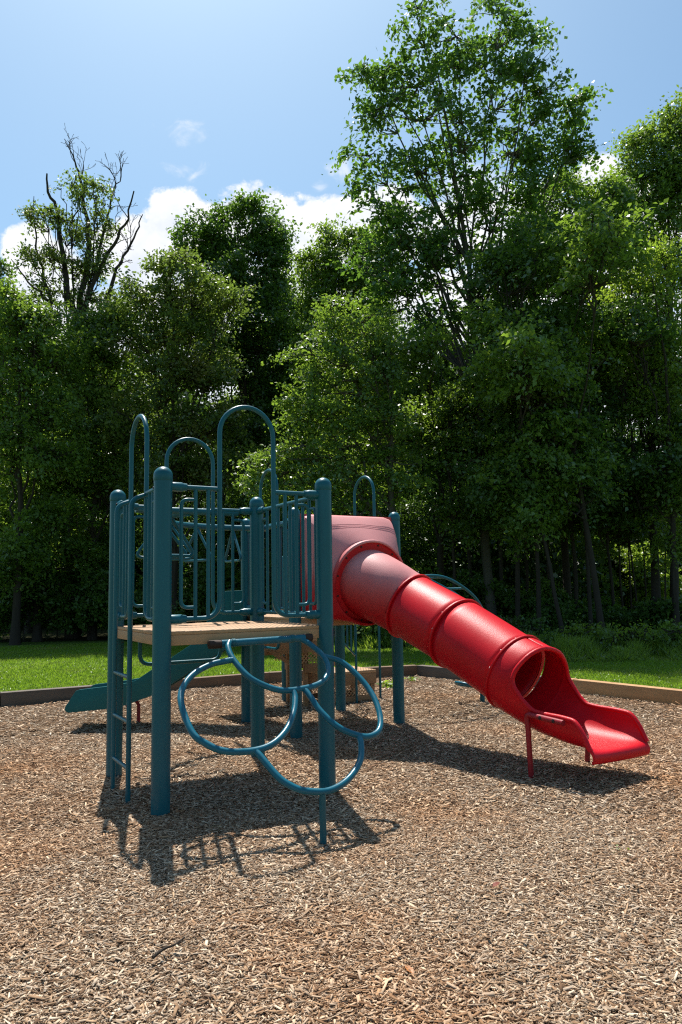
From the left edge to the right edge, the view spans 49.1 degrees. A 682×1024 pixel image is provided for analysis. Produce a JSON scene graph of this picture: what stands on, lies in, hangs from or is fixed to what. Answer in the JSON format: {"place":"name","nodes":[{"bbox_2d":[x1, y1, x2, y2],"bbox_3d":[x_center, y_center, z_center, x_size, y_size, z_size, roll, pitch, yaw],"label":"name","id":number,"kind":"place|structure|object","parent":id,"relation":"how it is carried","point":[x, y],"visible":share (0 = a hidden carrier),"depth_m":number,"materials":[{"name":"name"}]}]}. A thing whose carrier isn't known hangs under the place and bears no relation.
{"place":"outdoors","nodes":[
{"label":"outdoors","id":0,"kind":"place"},
{"bbox_2d":[264,587,271,609],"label":"shrub","id":1,"kind":"object","parent":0,"point":[270,603],"visible":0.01,"depth_m":25.77,"materials":[{"name":"green plant"}]},
{"bbox_2d":[0,607,635,641],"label":"forest floor","id":2,"kind":"structure","parent":0,"point":[102,635],"depth_m":27.93,"materials":[{"name":"green plant"}]},
{"bbox_2d":[0,247,31,378],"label":"leafy tree","id":3,"kind":"object","parent":2,"relation":"on","point":[6,269],"visible":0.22,"depth_m":27.98,"materials":[{"name":"green plant"}]},
{"bbox_2d":[1,577,36,635],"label":"shrub","id":4,"kind":"object","parent":2,"relation":"on","point":[21,619],"depth_m":26.47,"materials":[{"name":"green plant"}]},
{"bbox_2d":[0,294,101,633],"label":"leafy tree","id":5,"kind":"object","parent":2,"relation":"on","point":[28,631],"visible":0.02,"depth_m":30.91,"materials":[{"name":"green plant"}]},
{"bbox_2d":[0,459,108,641],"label":"leafy tree","id":6,"kind":"object","parent":2,"relation":"on","point":[40,515],"visible":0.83,"depth_m":24.44,"materials":[{"name":"green plant"}]},
{"bbox_2d":[38,568,108,639],"bbox_3d":[-8.612,3.095,25.571,3.375,2.633,3.898,-1,-6,0],"label":"shrub","id":7,"kind":"object","parent":2,"relation":"on","point":[86,610],"visible":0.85,"depth_m":24.65,"materials":[{"name":"green plant"}]},
{"bbox_2d":[11,128,142,638],"bbox_3d":[-9.969,-5.276,27.708,4.927,19.807,2.916,-1,-6,0],"label":"dead topped tree","id":8,"kind":"object","parent":2,"relation":"on","point":[90,270],"visible":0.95,"depth_m":28.09,"materials":[{"name":"green plant"}]},
{"bbox_2d":[9,281,159,639],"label":"leafy tree","id":9,"kind":"object","parent":2,"relation":"on","point":[93,382],"visible":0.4,"depth_m":26.01,"materials":[{"name":"green plant"}]},
{"bbox_2d":[55,542,178,623],"bbox_3d":[-7.974,2.779,26.879,4.909,3.514,4.069,-1,-6,0],"label":"shrub","id":10,"kind":"object","parent":2,"relation":"on","point":[138,568],"visible":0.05,"depth_m":25.85,"materials":[{"name":"green plant"}]},
{"bbox_2d":[96,573,200,640],"bbox_3d":[-6.846,3.242,25.385,3.467,2.517,4.458,2,-7,-27],"label":"shrub","id":11,"kind":"object","parent":2,"relation":"on","point":[138,593],"visible":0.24,"depth_m":24.79,"materials":[{"name":"green plant"}]},
{"bbox_2d":[65,473,238,625],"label":"leafy tree","id":12,"kind":"object","parent":2,"relation":"on","point":[139,541],"visible":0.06,"depth_m":27.36,"materials":[{"name":"green plant"}]},
{"bbox_2d":[177,561,240,622],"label":"shrub","id":13,"kind":"object","parent":2,"relation":"on","point":[201,593],"visible":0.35,"depth_m":25.09,"materials":[{"name":"green plant"}]},
{"bbox_2d":[177,543,240,621],"bbox_3d":[-5.730,2.876,26.970,5.300,3.518,3.033,-7,-8,44],"label":"shrub","id":14,"kind":"object","parent":2,"relation":"on","point":[189,565],"visible":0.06,"depth_m":25.86,"materials":[{"name":"green plant"}]},
{"bbox_2d":[185,548,287,622],"bbox_3d":[-3.431,2.825,26.495,5.415,3.188,2.942,-3,-6,22],"label":"shrub","id":15,"kind":"object","parent":2,"relation":"on","point":[228,582],"visible":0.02,"depth_m":25.90,"materials":[{"name":"green plant"}]},
{"bbox_2d":[152,186,322,550],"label":"leafy tree","id":16,"kind":"object","parent":2,"relation":"on","point":[265,238],"visible":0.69,"depth_m":30.66,"materials":[{"name":"green plant"}]},
{"bbox_2d":[175,404,300,570],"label":"leafy tree","id":17,"kind":"object","parent":2,"relation":"on","point":[253,424],"visible":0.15,"depth_m":28.88,"materials":[{"name":"green plant"}]},
{"bbox_2d":[206,267,319,553],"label":"leafy tree","id":18,"kind":"object","parent":2,"relation":"on","point":[288,311],"visible":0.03,"depth_m":33.48,"materials":[{"name":"green plant"}]},
{"bbox_2d":[0,297,681,629],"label":"woodland","id":19,"kind":"object","parent":2,"relation":"on","point":[555,553],"visible":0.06,"depth_m":34.41,"materials":[{"name":"green plant"}]},
{"bbox_2d":[274,212,420,631],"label":"leafy tree","id":20,"kind":"object","parent":2,"relation":"on","point":[315,276],"visible":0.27,"depth_m":28.63,"materials":[{"name":"green plant"}]},
{"bbox_2d":[264,439,467,633],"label":"leafy tree","id":21,"kind":"object","parent":2,"relation":"on","point":[414,542],"visible":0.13,"depth_m":26.70,"materials":[{"name":"green plant"}]},
{"bbox_2d":[374,313,477,584],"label":"leafy tree","id":22,"kind":"object","parent":2,"relation":"on","point":[440,549],"visible":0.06,"depth_m":25.94,"materials":[{"name":"green plant"}]},
{"bbox_2d":[414,567,475,598],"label":"shrub","id":23,"kind":"object","parent":2,"relation":"on","point":[436,580],"visible":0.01,"depth_m":23.89,"materials":[{"name":"green plant"}]},
{"bbox_2d":[394,322,510,578],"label":"slim tree","id":24,"kind":"object","parent":2,"relation":"on","point":[425,516],"visible":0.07,"depth_m":26.17,"materials":[{"name":"green plant"}]},
{"bbox_2d":[320,0,613,615],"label":"cottonwood tree","id":25,"kind":"object","parent":2,"relation":"on","point":[433,245],"visible":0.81,"depth_m":24.11,"materials":[{"name":"green plant"}]},
{"bbox_2d":[433,367,538,617],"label":"slim tree","id":26,"kind":"object","parent":2,"relation":"on","point":[499,542],"visible":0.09,"depth_m":24.00,"materials":[{"name":"green plant"}]},
{"bbox_2d":[447,569,528,617],"bbox_3d":[3.493,2.940,23.844,4.044,2.243,3.470,1,-6,-16],"label":"shrub","id":27,"kind":"object","parent":2,"relation":"on","point":[474,585],"visible":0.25,"depth_m":23.10,"materials":[{"name":"green plant"}]},
{"bbox_2d":[477,529,528,594],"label":"slim tree","id":28,"kind":"object","parent":2,"relation":"on","point":[527,574],"depth_m":26.86,"materials":[{"name":"brown plant"}]},
{"bbox_2d":[447,575,573,624],"bbox_3d":[5.071,3.028,23.914,4.411,1.954,2.553,-1,-6,0],"label":"shrub","id":29,"kind":"object","parent":2,"relation":"on","point":[525,597],"visible":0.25,"depth_m":23.42,"materials":[{"name":"green plant"}]},
{"bbox_2d":[447,208,597,625],"bbox_3d":[5.219,-2.396,22.393,4.195,12.420,6.037,2,-7,-27],"label":"slim tree","id":30,"kind":"object","parent":2,"relation":"on","point":[517,564],"visible":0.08,"depth_m":21.77,"materials":[{"name":"green plant"}]},
{"bbox_2d":[441,318,633,597],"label":"slim tree","id":31,"kind":"object","parent":2,"relation":"on","point":[567,533],"depth_m":23.96,"materials":[{"name":"green plant"}]},
{"bbox_2d":[521,590,587,635],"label":"shrub","id":32,"kind":"object","parent":2,"relation":"on","point":[566,610],"visible":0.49,"depth_m":21.89,"materials":[{"name":"green plant"}]},
{"bbox_2d":[459,174,659,630],"bbox_3d":[6.226,-2.580,20.964,5.704,12.452,3.591,-4,-7,29],"label":"slim tree","id":33,"kind":"object","parent":2,"relation":"on","point":[563,309],"visible":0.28,"depth_m":20.46,"materials":[{"name":"green plant"}]},
{"bbox_2d":[476,278,669,608],"bbox_3d":[7.024,-1.791,23.520,5.761,11.399,5.614,-1,-6,0],"label":"slim tree","id":34,"kind":"object","parent":2,"relation":"on","point":[616,519],"visible":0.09,"depth_m":22.64,"materials":[{"name":"green plant"}]},
{"bbox_2d":[508,159,645,596],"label":"leafy tree","id":35,"kind":"object","parent":2,"relation":"on","point":[589,190],"visible":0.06,"depth_m":27.75,"materials":[{"name":"green plant"}]},
{"bbox_2d":[532,590,629,630],"bbox_3d":[7.538,3.298,23.600,3.366,1.704,2.281,2,-7,-27],"label":"shrub","id":36,"kind":"object","parent":2,"relation":"on","point":[605,606],"visible":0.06,"depth_m":23.42,"materials":[{"name":"green plant"}]},
{"bbox_2d":[585,370,633,609],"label":"slim tree","id":37,"kind":"object","parent":2,"relation":"on","point":[621,595],"depth_m":24.81,"materials":[{"name":"brown plant"}]},
{"bbox_2d":[556,293,664,552],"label":"slim tree","id":38,"kind":"object","parent":2,"relation":"on","point":[595,548],"visible":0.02,"depth_m":24.72,"materials":[{"name":"green plant"}]},
{"bbox_2d":[575,360,651,608],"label":"slim tree","id":39,"kind":"object","parent":2,"relation":"on","point":[619,404],"visible":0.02,"depth_m":25.76,"materials":[{"name":"green plant"}]},
{"bbox_2d":[578,603,649,633],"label":"shrub","id":40,"kind":"object","parent":2,"relation":"on","point":[609,616],"visible":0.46,"depth_m":21.59,"materials":[{"name":"green plant"}]},
{"bbox_2d":[547,336,681,611],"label":"slim tree","id":41,"kind":"object","parent":2,"relation":"on","point":[610,412],"visible":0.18,"depth_m":23.28,"materials":[{"name":"green plant"}]},
{"bbox_2d":[591,544,639,605],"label":"shrub","id":42,"kind":"object","parent":2,"relation":"on","point":[614,565],"visible":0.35,"depth_m":35.29,"materials":[{"name":"green plant"}]},
{"bbox_2d":[574,326,680,599],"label":"slim tree","id":43,"kind":"object","parent":2,"relation":"on","point":[617,435],"visible":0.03,"depth_m":25.15,"materials":[{"name":"green plant"}]},
{"bbox_2d":[577,278,681,628],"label":"slim tree","id":44,"kind":"object","parent":2,"relation":"on","point":[644,467],"visible":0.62,"depth_m":21.43,"materials":[{"name":"green plant"}]},
{"bbox_2d":[579,347,681,606],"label":"slim tree","id":45,"kind":"object","parent":2,"relation":"on","point":[629,446],"visible":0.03,"depth_m":24.60,"materials":[{"name":"green plant"}]},
{"bbox_2d":[583,225,681,631],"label":"leafy tree","id":46,"kind":"object","parent":2,"relation":"on","point":[643,401],"visible":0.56,"depth_m":22.81,"materials":[{"name":"green plant"}]},
{"bbox_2d":[602,604,665,633],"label":"shrub","id":47,"kind":"object","parent":2,"relation":"on","point":[627,611],"visible":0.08,"depth_m":22.89,"materials":[{"name":"green plant"}]},
{"bbox_2d":[593,85,681,597],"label":"leafy tree","id":48,"kind":"object","parent":2,"relation":"on","point":[663,179],"visible":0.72,"depth_m":26.03,"materials":[{"name":"green plant"}]},
{"bbox_2d":[602,378,681,599],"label":"slim tree","id":49,"kind":"object","parent":2,"relation":"on","point":[664,531],"depth_m":26.81,"materials":[{"name":"green plant"}]},
{"bbox_2d":[624,330,681,576],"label":"leafy tree","id":50,"kind":"object","parent":2,"relation":"on","point":[663,435],"visible":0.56,"depth_m":21.54,"materials":[{"name":"green plant"}]},
{"bbox_2d":[630,595,681,629],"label":"shrub","id":51,"kind":"object","parent":2,"relation":"on","point":[658,610],"visible":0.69,"depth_m":21.24,"materials":[{"name":"green plant"}]},
{"bbox_2d":[0,636,681,691],"bbox_3d":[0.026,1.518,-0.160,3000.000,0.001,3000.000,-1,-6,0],"label":"ground","id":52,"kind":"structure","parent":0,"point":[2,644],"depth_m":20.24,"materials":[{"name":"green plant"}]},
{"bbox_2d":[0,685,91,707],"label":"edging timber","id":53,"kind":"object","parent":52,"relation":"on","point":[28,697],"visible":0.3,"depth_m":10.30,"materials":[{"name":"brown wood"}]},
{"bbox_2d":[0,275,104,644],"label":"leafy tree","id":54,"kind":"object","parent":52,"relation":"on","point":[45,409],"visible":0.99,"depth_m":24.24,"materials":[{"name":"green plant"}]},
{"bbox_2d":[79,245,264,612],"bbox_3d":[-5.610,-2.537,25.769,6.711,13.780,4.450,-1,-6,0],"label":"leafy tree","id":55,"kind":"object","parent":52,"relation":"on","point":[201,374],"visible":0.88,"depth_m":25.34,"materials":[{"name":"green plant"}]},
{"bbox_2d":[171,672,269,690],"bbox_3d":[-1.929,2.695,11.684,1.728,0.260,0.150,2,-7,-30],"label":"edging timber","id":56,"kind":"object","parent":52,"relation":"on","point":[231,680],"visible":0.31,"depth_m":11.61,"materials":[{"name":"brown wood"}]},
{"bbox_2d":[222,287,450,643],"bbox_3d":[-0.125,-1.210,20.238,6.171,9.791,3.130,-1,-6,0],"label":"drooping tree","id":57,"kind":"object","parent":52,"relation":"on","point":[368,376],"visible":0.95,"depth_m":20.19,"materials":[{"name":"green plant"}]},
{"bbox_2d":[0,675,681,1023],"bbox_3d":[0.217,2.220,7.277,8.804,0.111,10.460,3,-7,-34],"label":"wood chips","id":58,"kind":"object","parent":52,"relation":"on","point":[586,840],"visible":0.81,"depth_m":3.83,"materials":[{"name":"brown wood"}]},
{"bbox_2d":[151,937,184,958],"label":"twig","id":59,"kind":"object","parent":58,"relation":"on","point":[156,954],"visible":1,"depth_m":3.02,"materials":[{"name":"brown wood"}]},
{"bbox_2d":[65,405,649,844],"bbox_3d":[0.059,0.914,7.726,5.107,2.936,5.570,2,-7,-28],"label":"play structure","id":60,"kind":"object","parent":58,"relation":"on","point":[335,571],"visible":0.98,"depth_m":6.11,"materials":[{"name":"blue metal"}]},
{"bbox_2d":[375,680,392,687],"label":"weed","id":61,"kind":"object","parent":58,"relation":"on","point":[388,684],"visible":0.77,"depth_m":11.20,"materials":[{"name":"green plant"}]},
{"bbox_2d":[405,966,413,973],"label":"fallen leaf","id":62,"kind":"object","parent":58,"relation":"on","point":[410,968],"visible":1,"depth_m":2.83,"materials":[{"name":"plant"}]},
{"bbox_2d":[404,676,420,680],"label":"weed","id":63,"kind":"object","parent":58,"relation":"on","point":[412,678],"visible":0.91,"depth_m":12.04,"materials":[{"name":"green plant"}]},
{"bbox_2d":[269,665,416,683],"bbox_3d":[0.065,2.745,12.489,2.567,0.260,0.150,1,-6,-17],"label":"edging timber","id":64,"kind":"object","parent":52,"relation":"on","point":[386,671],"visible":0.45,"depth_m":12.62,"materials":[{"name":"brown wood"}]},
{"bbox_2d":[333,625,365,642],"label":"shrub","id":65,"kind":"object","parent":52,"relation":"on","point":[360,633],"visible":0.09,"depth_m":20.90,"materials":[{"name":"green plant"}]},
{"bbox_2d":[357,624,412,646],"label":"shrub","id":66,"kind":"object","parent":52,"relation":"on","point":[372,630],"visible":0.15,"depth_m":19.83,"materials":[{"name":"green plant"}]},
{"bbox_2d":[349,316,509,591],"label":"slim tree","id":67,"kind":"object","parent":52,"relation":"on","point":[441,433],"visible":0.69,"depth_m":22.56,"materials":[{"name":"green plant"}]},
{"bbox_2d":[417,665,540,686],"bbox_3d":[2.266,2.630,11.747,0.150,0.260,2.860,4,-8,-40],"label":"edging timber","id":68,"kind":"object","parent":52,"relation":"on","point":[433,671],"visible":0.24,"depth_m":12.46,"materials":[{"name":"brown wood"}]},
{"bbox_2d":[348,625,681,662],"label":"undergrowth","id":69,"kind":"object","parent":52,"relation":"on","point":[579,649],"visible":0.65,"depth_m":15.90,"materials":[{"name":"green plant"}]},
{"bbox_2d":[439,208,613,634],"bbox_3d":[5.280,-2.510,20.820,5.208,12.314,3.775,-1,-6,0],"label":"slim tree","id":70,"kind":"object","parent":52,"relation":"on","point":[509,257],"visible":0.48,"depth_m":20.57,"materials":[{"name":"green plant"}]},
{"bbox_2d":[497,612,557,636],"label":"shrub","id":71,"kind":"object","parent":52,"relation":"on","point":[538,627],"visible":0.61,"depth_m":18.70,"materials":[{"name":"green plant"}]},
{"bbox_2d":[447,293,617,633],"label":"slim tree","id":72,"kind":"object","parent":52,"relation":"on","point":[513,359],"visible":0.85,"depth_m":19.62,"materials":[{"name":"green plant"}]},
{"bbox_2d":[534,628,569,644],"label":"shrub","id":73,"kind":"object","parent":52,"relation":"on","point":[545,639],"visible":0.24,"depth_m":17.20,"materials":[{"name":"green plant"}]},
{"bbox_2d":[455,198,668,627],"bbox_3d":[6.156,-2.172,20.079,6.163,11.473,6.597,-1,-6,0],"label":"slim tree","id":74,"kind":"object","parent":52,"relation":"on","point":[587,247],"visible":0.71,"depth_m":19.42,"materials":[{"name":"green plant"}]},
{"bbox_2d":[555,613,608,648],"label":"shrub","id":75,"kind":"object","parent":52,"relation":"on","point":[579,630],"visible":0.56,"depth_m":17.79,"materials":[{"name":"green plant"}]},
{"bbox_2d":[585,621,628,649],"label":"shrub","id":76,"kind":"object","parent":52,"relation":"on","point":[602,637],"visible":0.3,"depth_m":17.48,"materials":[{"name":"green plant"}]},
{"bbox_2d":[574,679,681,705],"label":"edging timber","id":77,"kind":"object","parent":52,"relation":"on","point":[637,692],"visible":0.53,"depth_m":9.74,"materials":[{"name":"brown wood"}]},
{"bbox_2d":[597,619,669,652],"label":"shrub","id":78,"kind":"object","parent":52,"relation":"on","point":[620,635],"visible":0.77,"depth_m":16.75,"materials":[{"name":"green plant"}]},
{"bbox_2d":[618,541,681,605],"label":"shrub","id":79,"kind":"object","parent":52,"relation":"on","point":[640,583],"visible":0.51,"depth_m":34.00,"materials":[{"name":"green plant"}]},
{"bbox_2d":[638,624,680,637],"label":"shrub","id":80,"kind":"object","parent":52,"relation":"on","point":[663,630],"visible":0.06,"depth_m":17.85,"materials":[{"name":"green plant"}]},
{"bbox_2d":[651,616,681,649],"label":"shrub","id":81,"kind":"object","parent":52,"relation":"on","point":[671,635],"visible":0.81,"depth_m":16.51,"materials":[{"name":"green plant"}]},
{"bbox_2d":[0,0,681,563],"label":"sky","id":82,"kind":"structure","parent":0,"point":[215,99],"materials":[{"name":"blue"}]}
]}

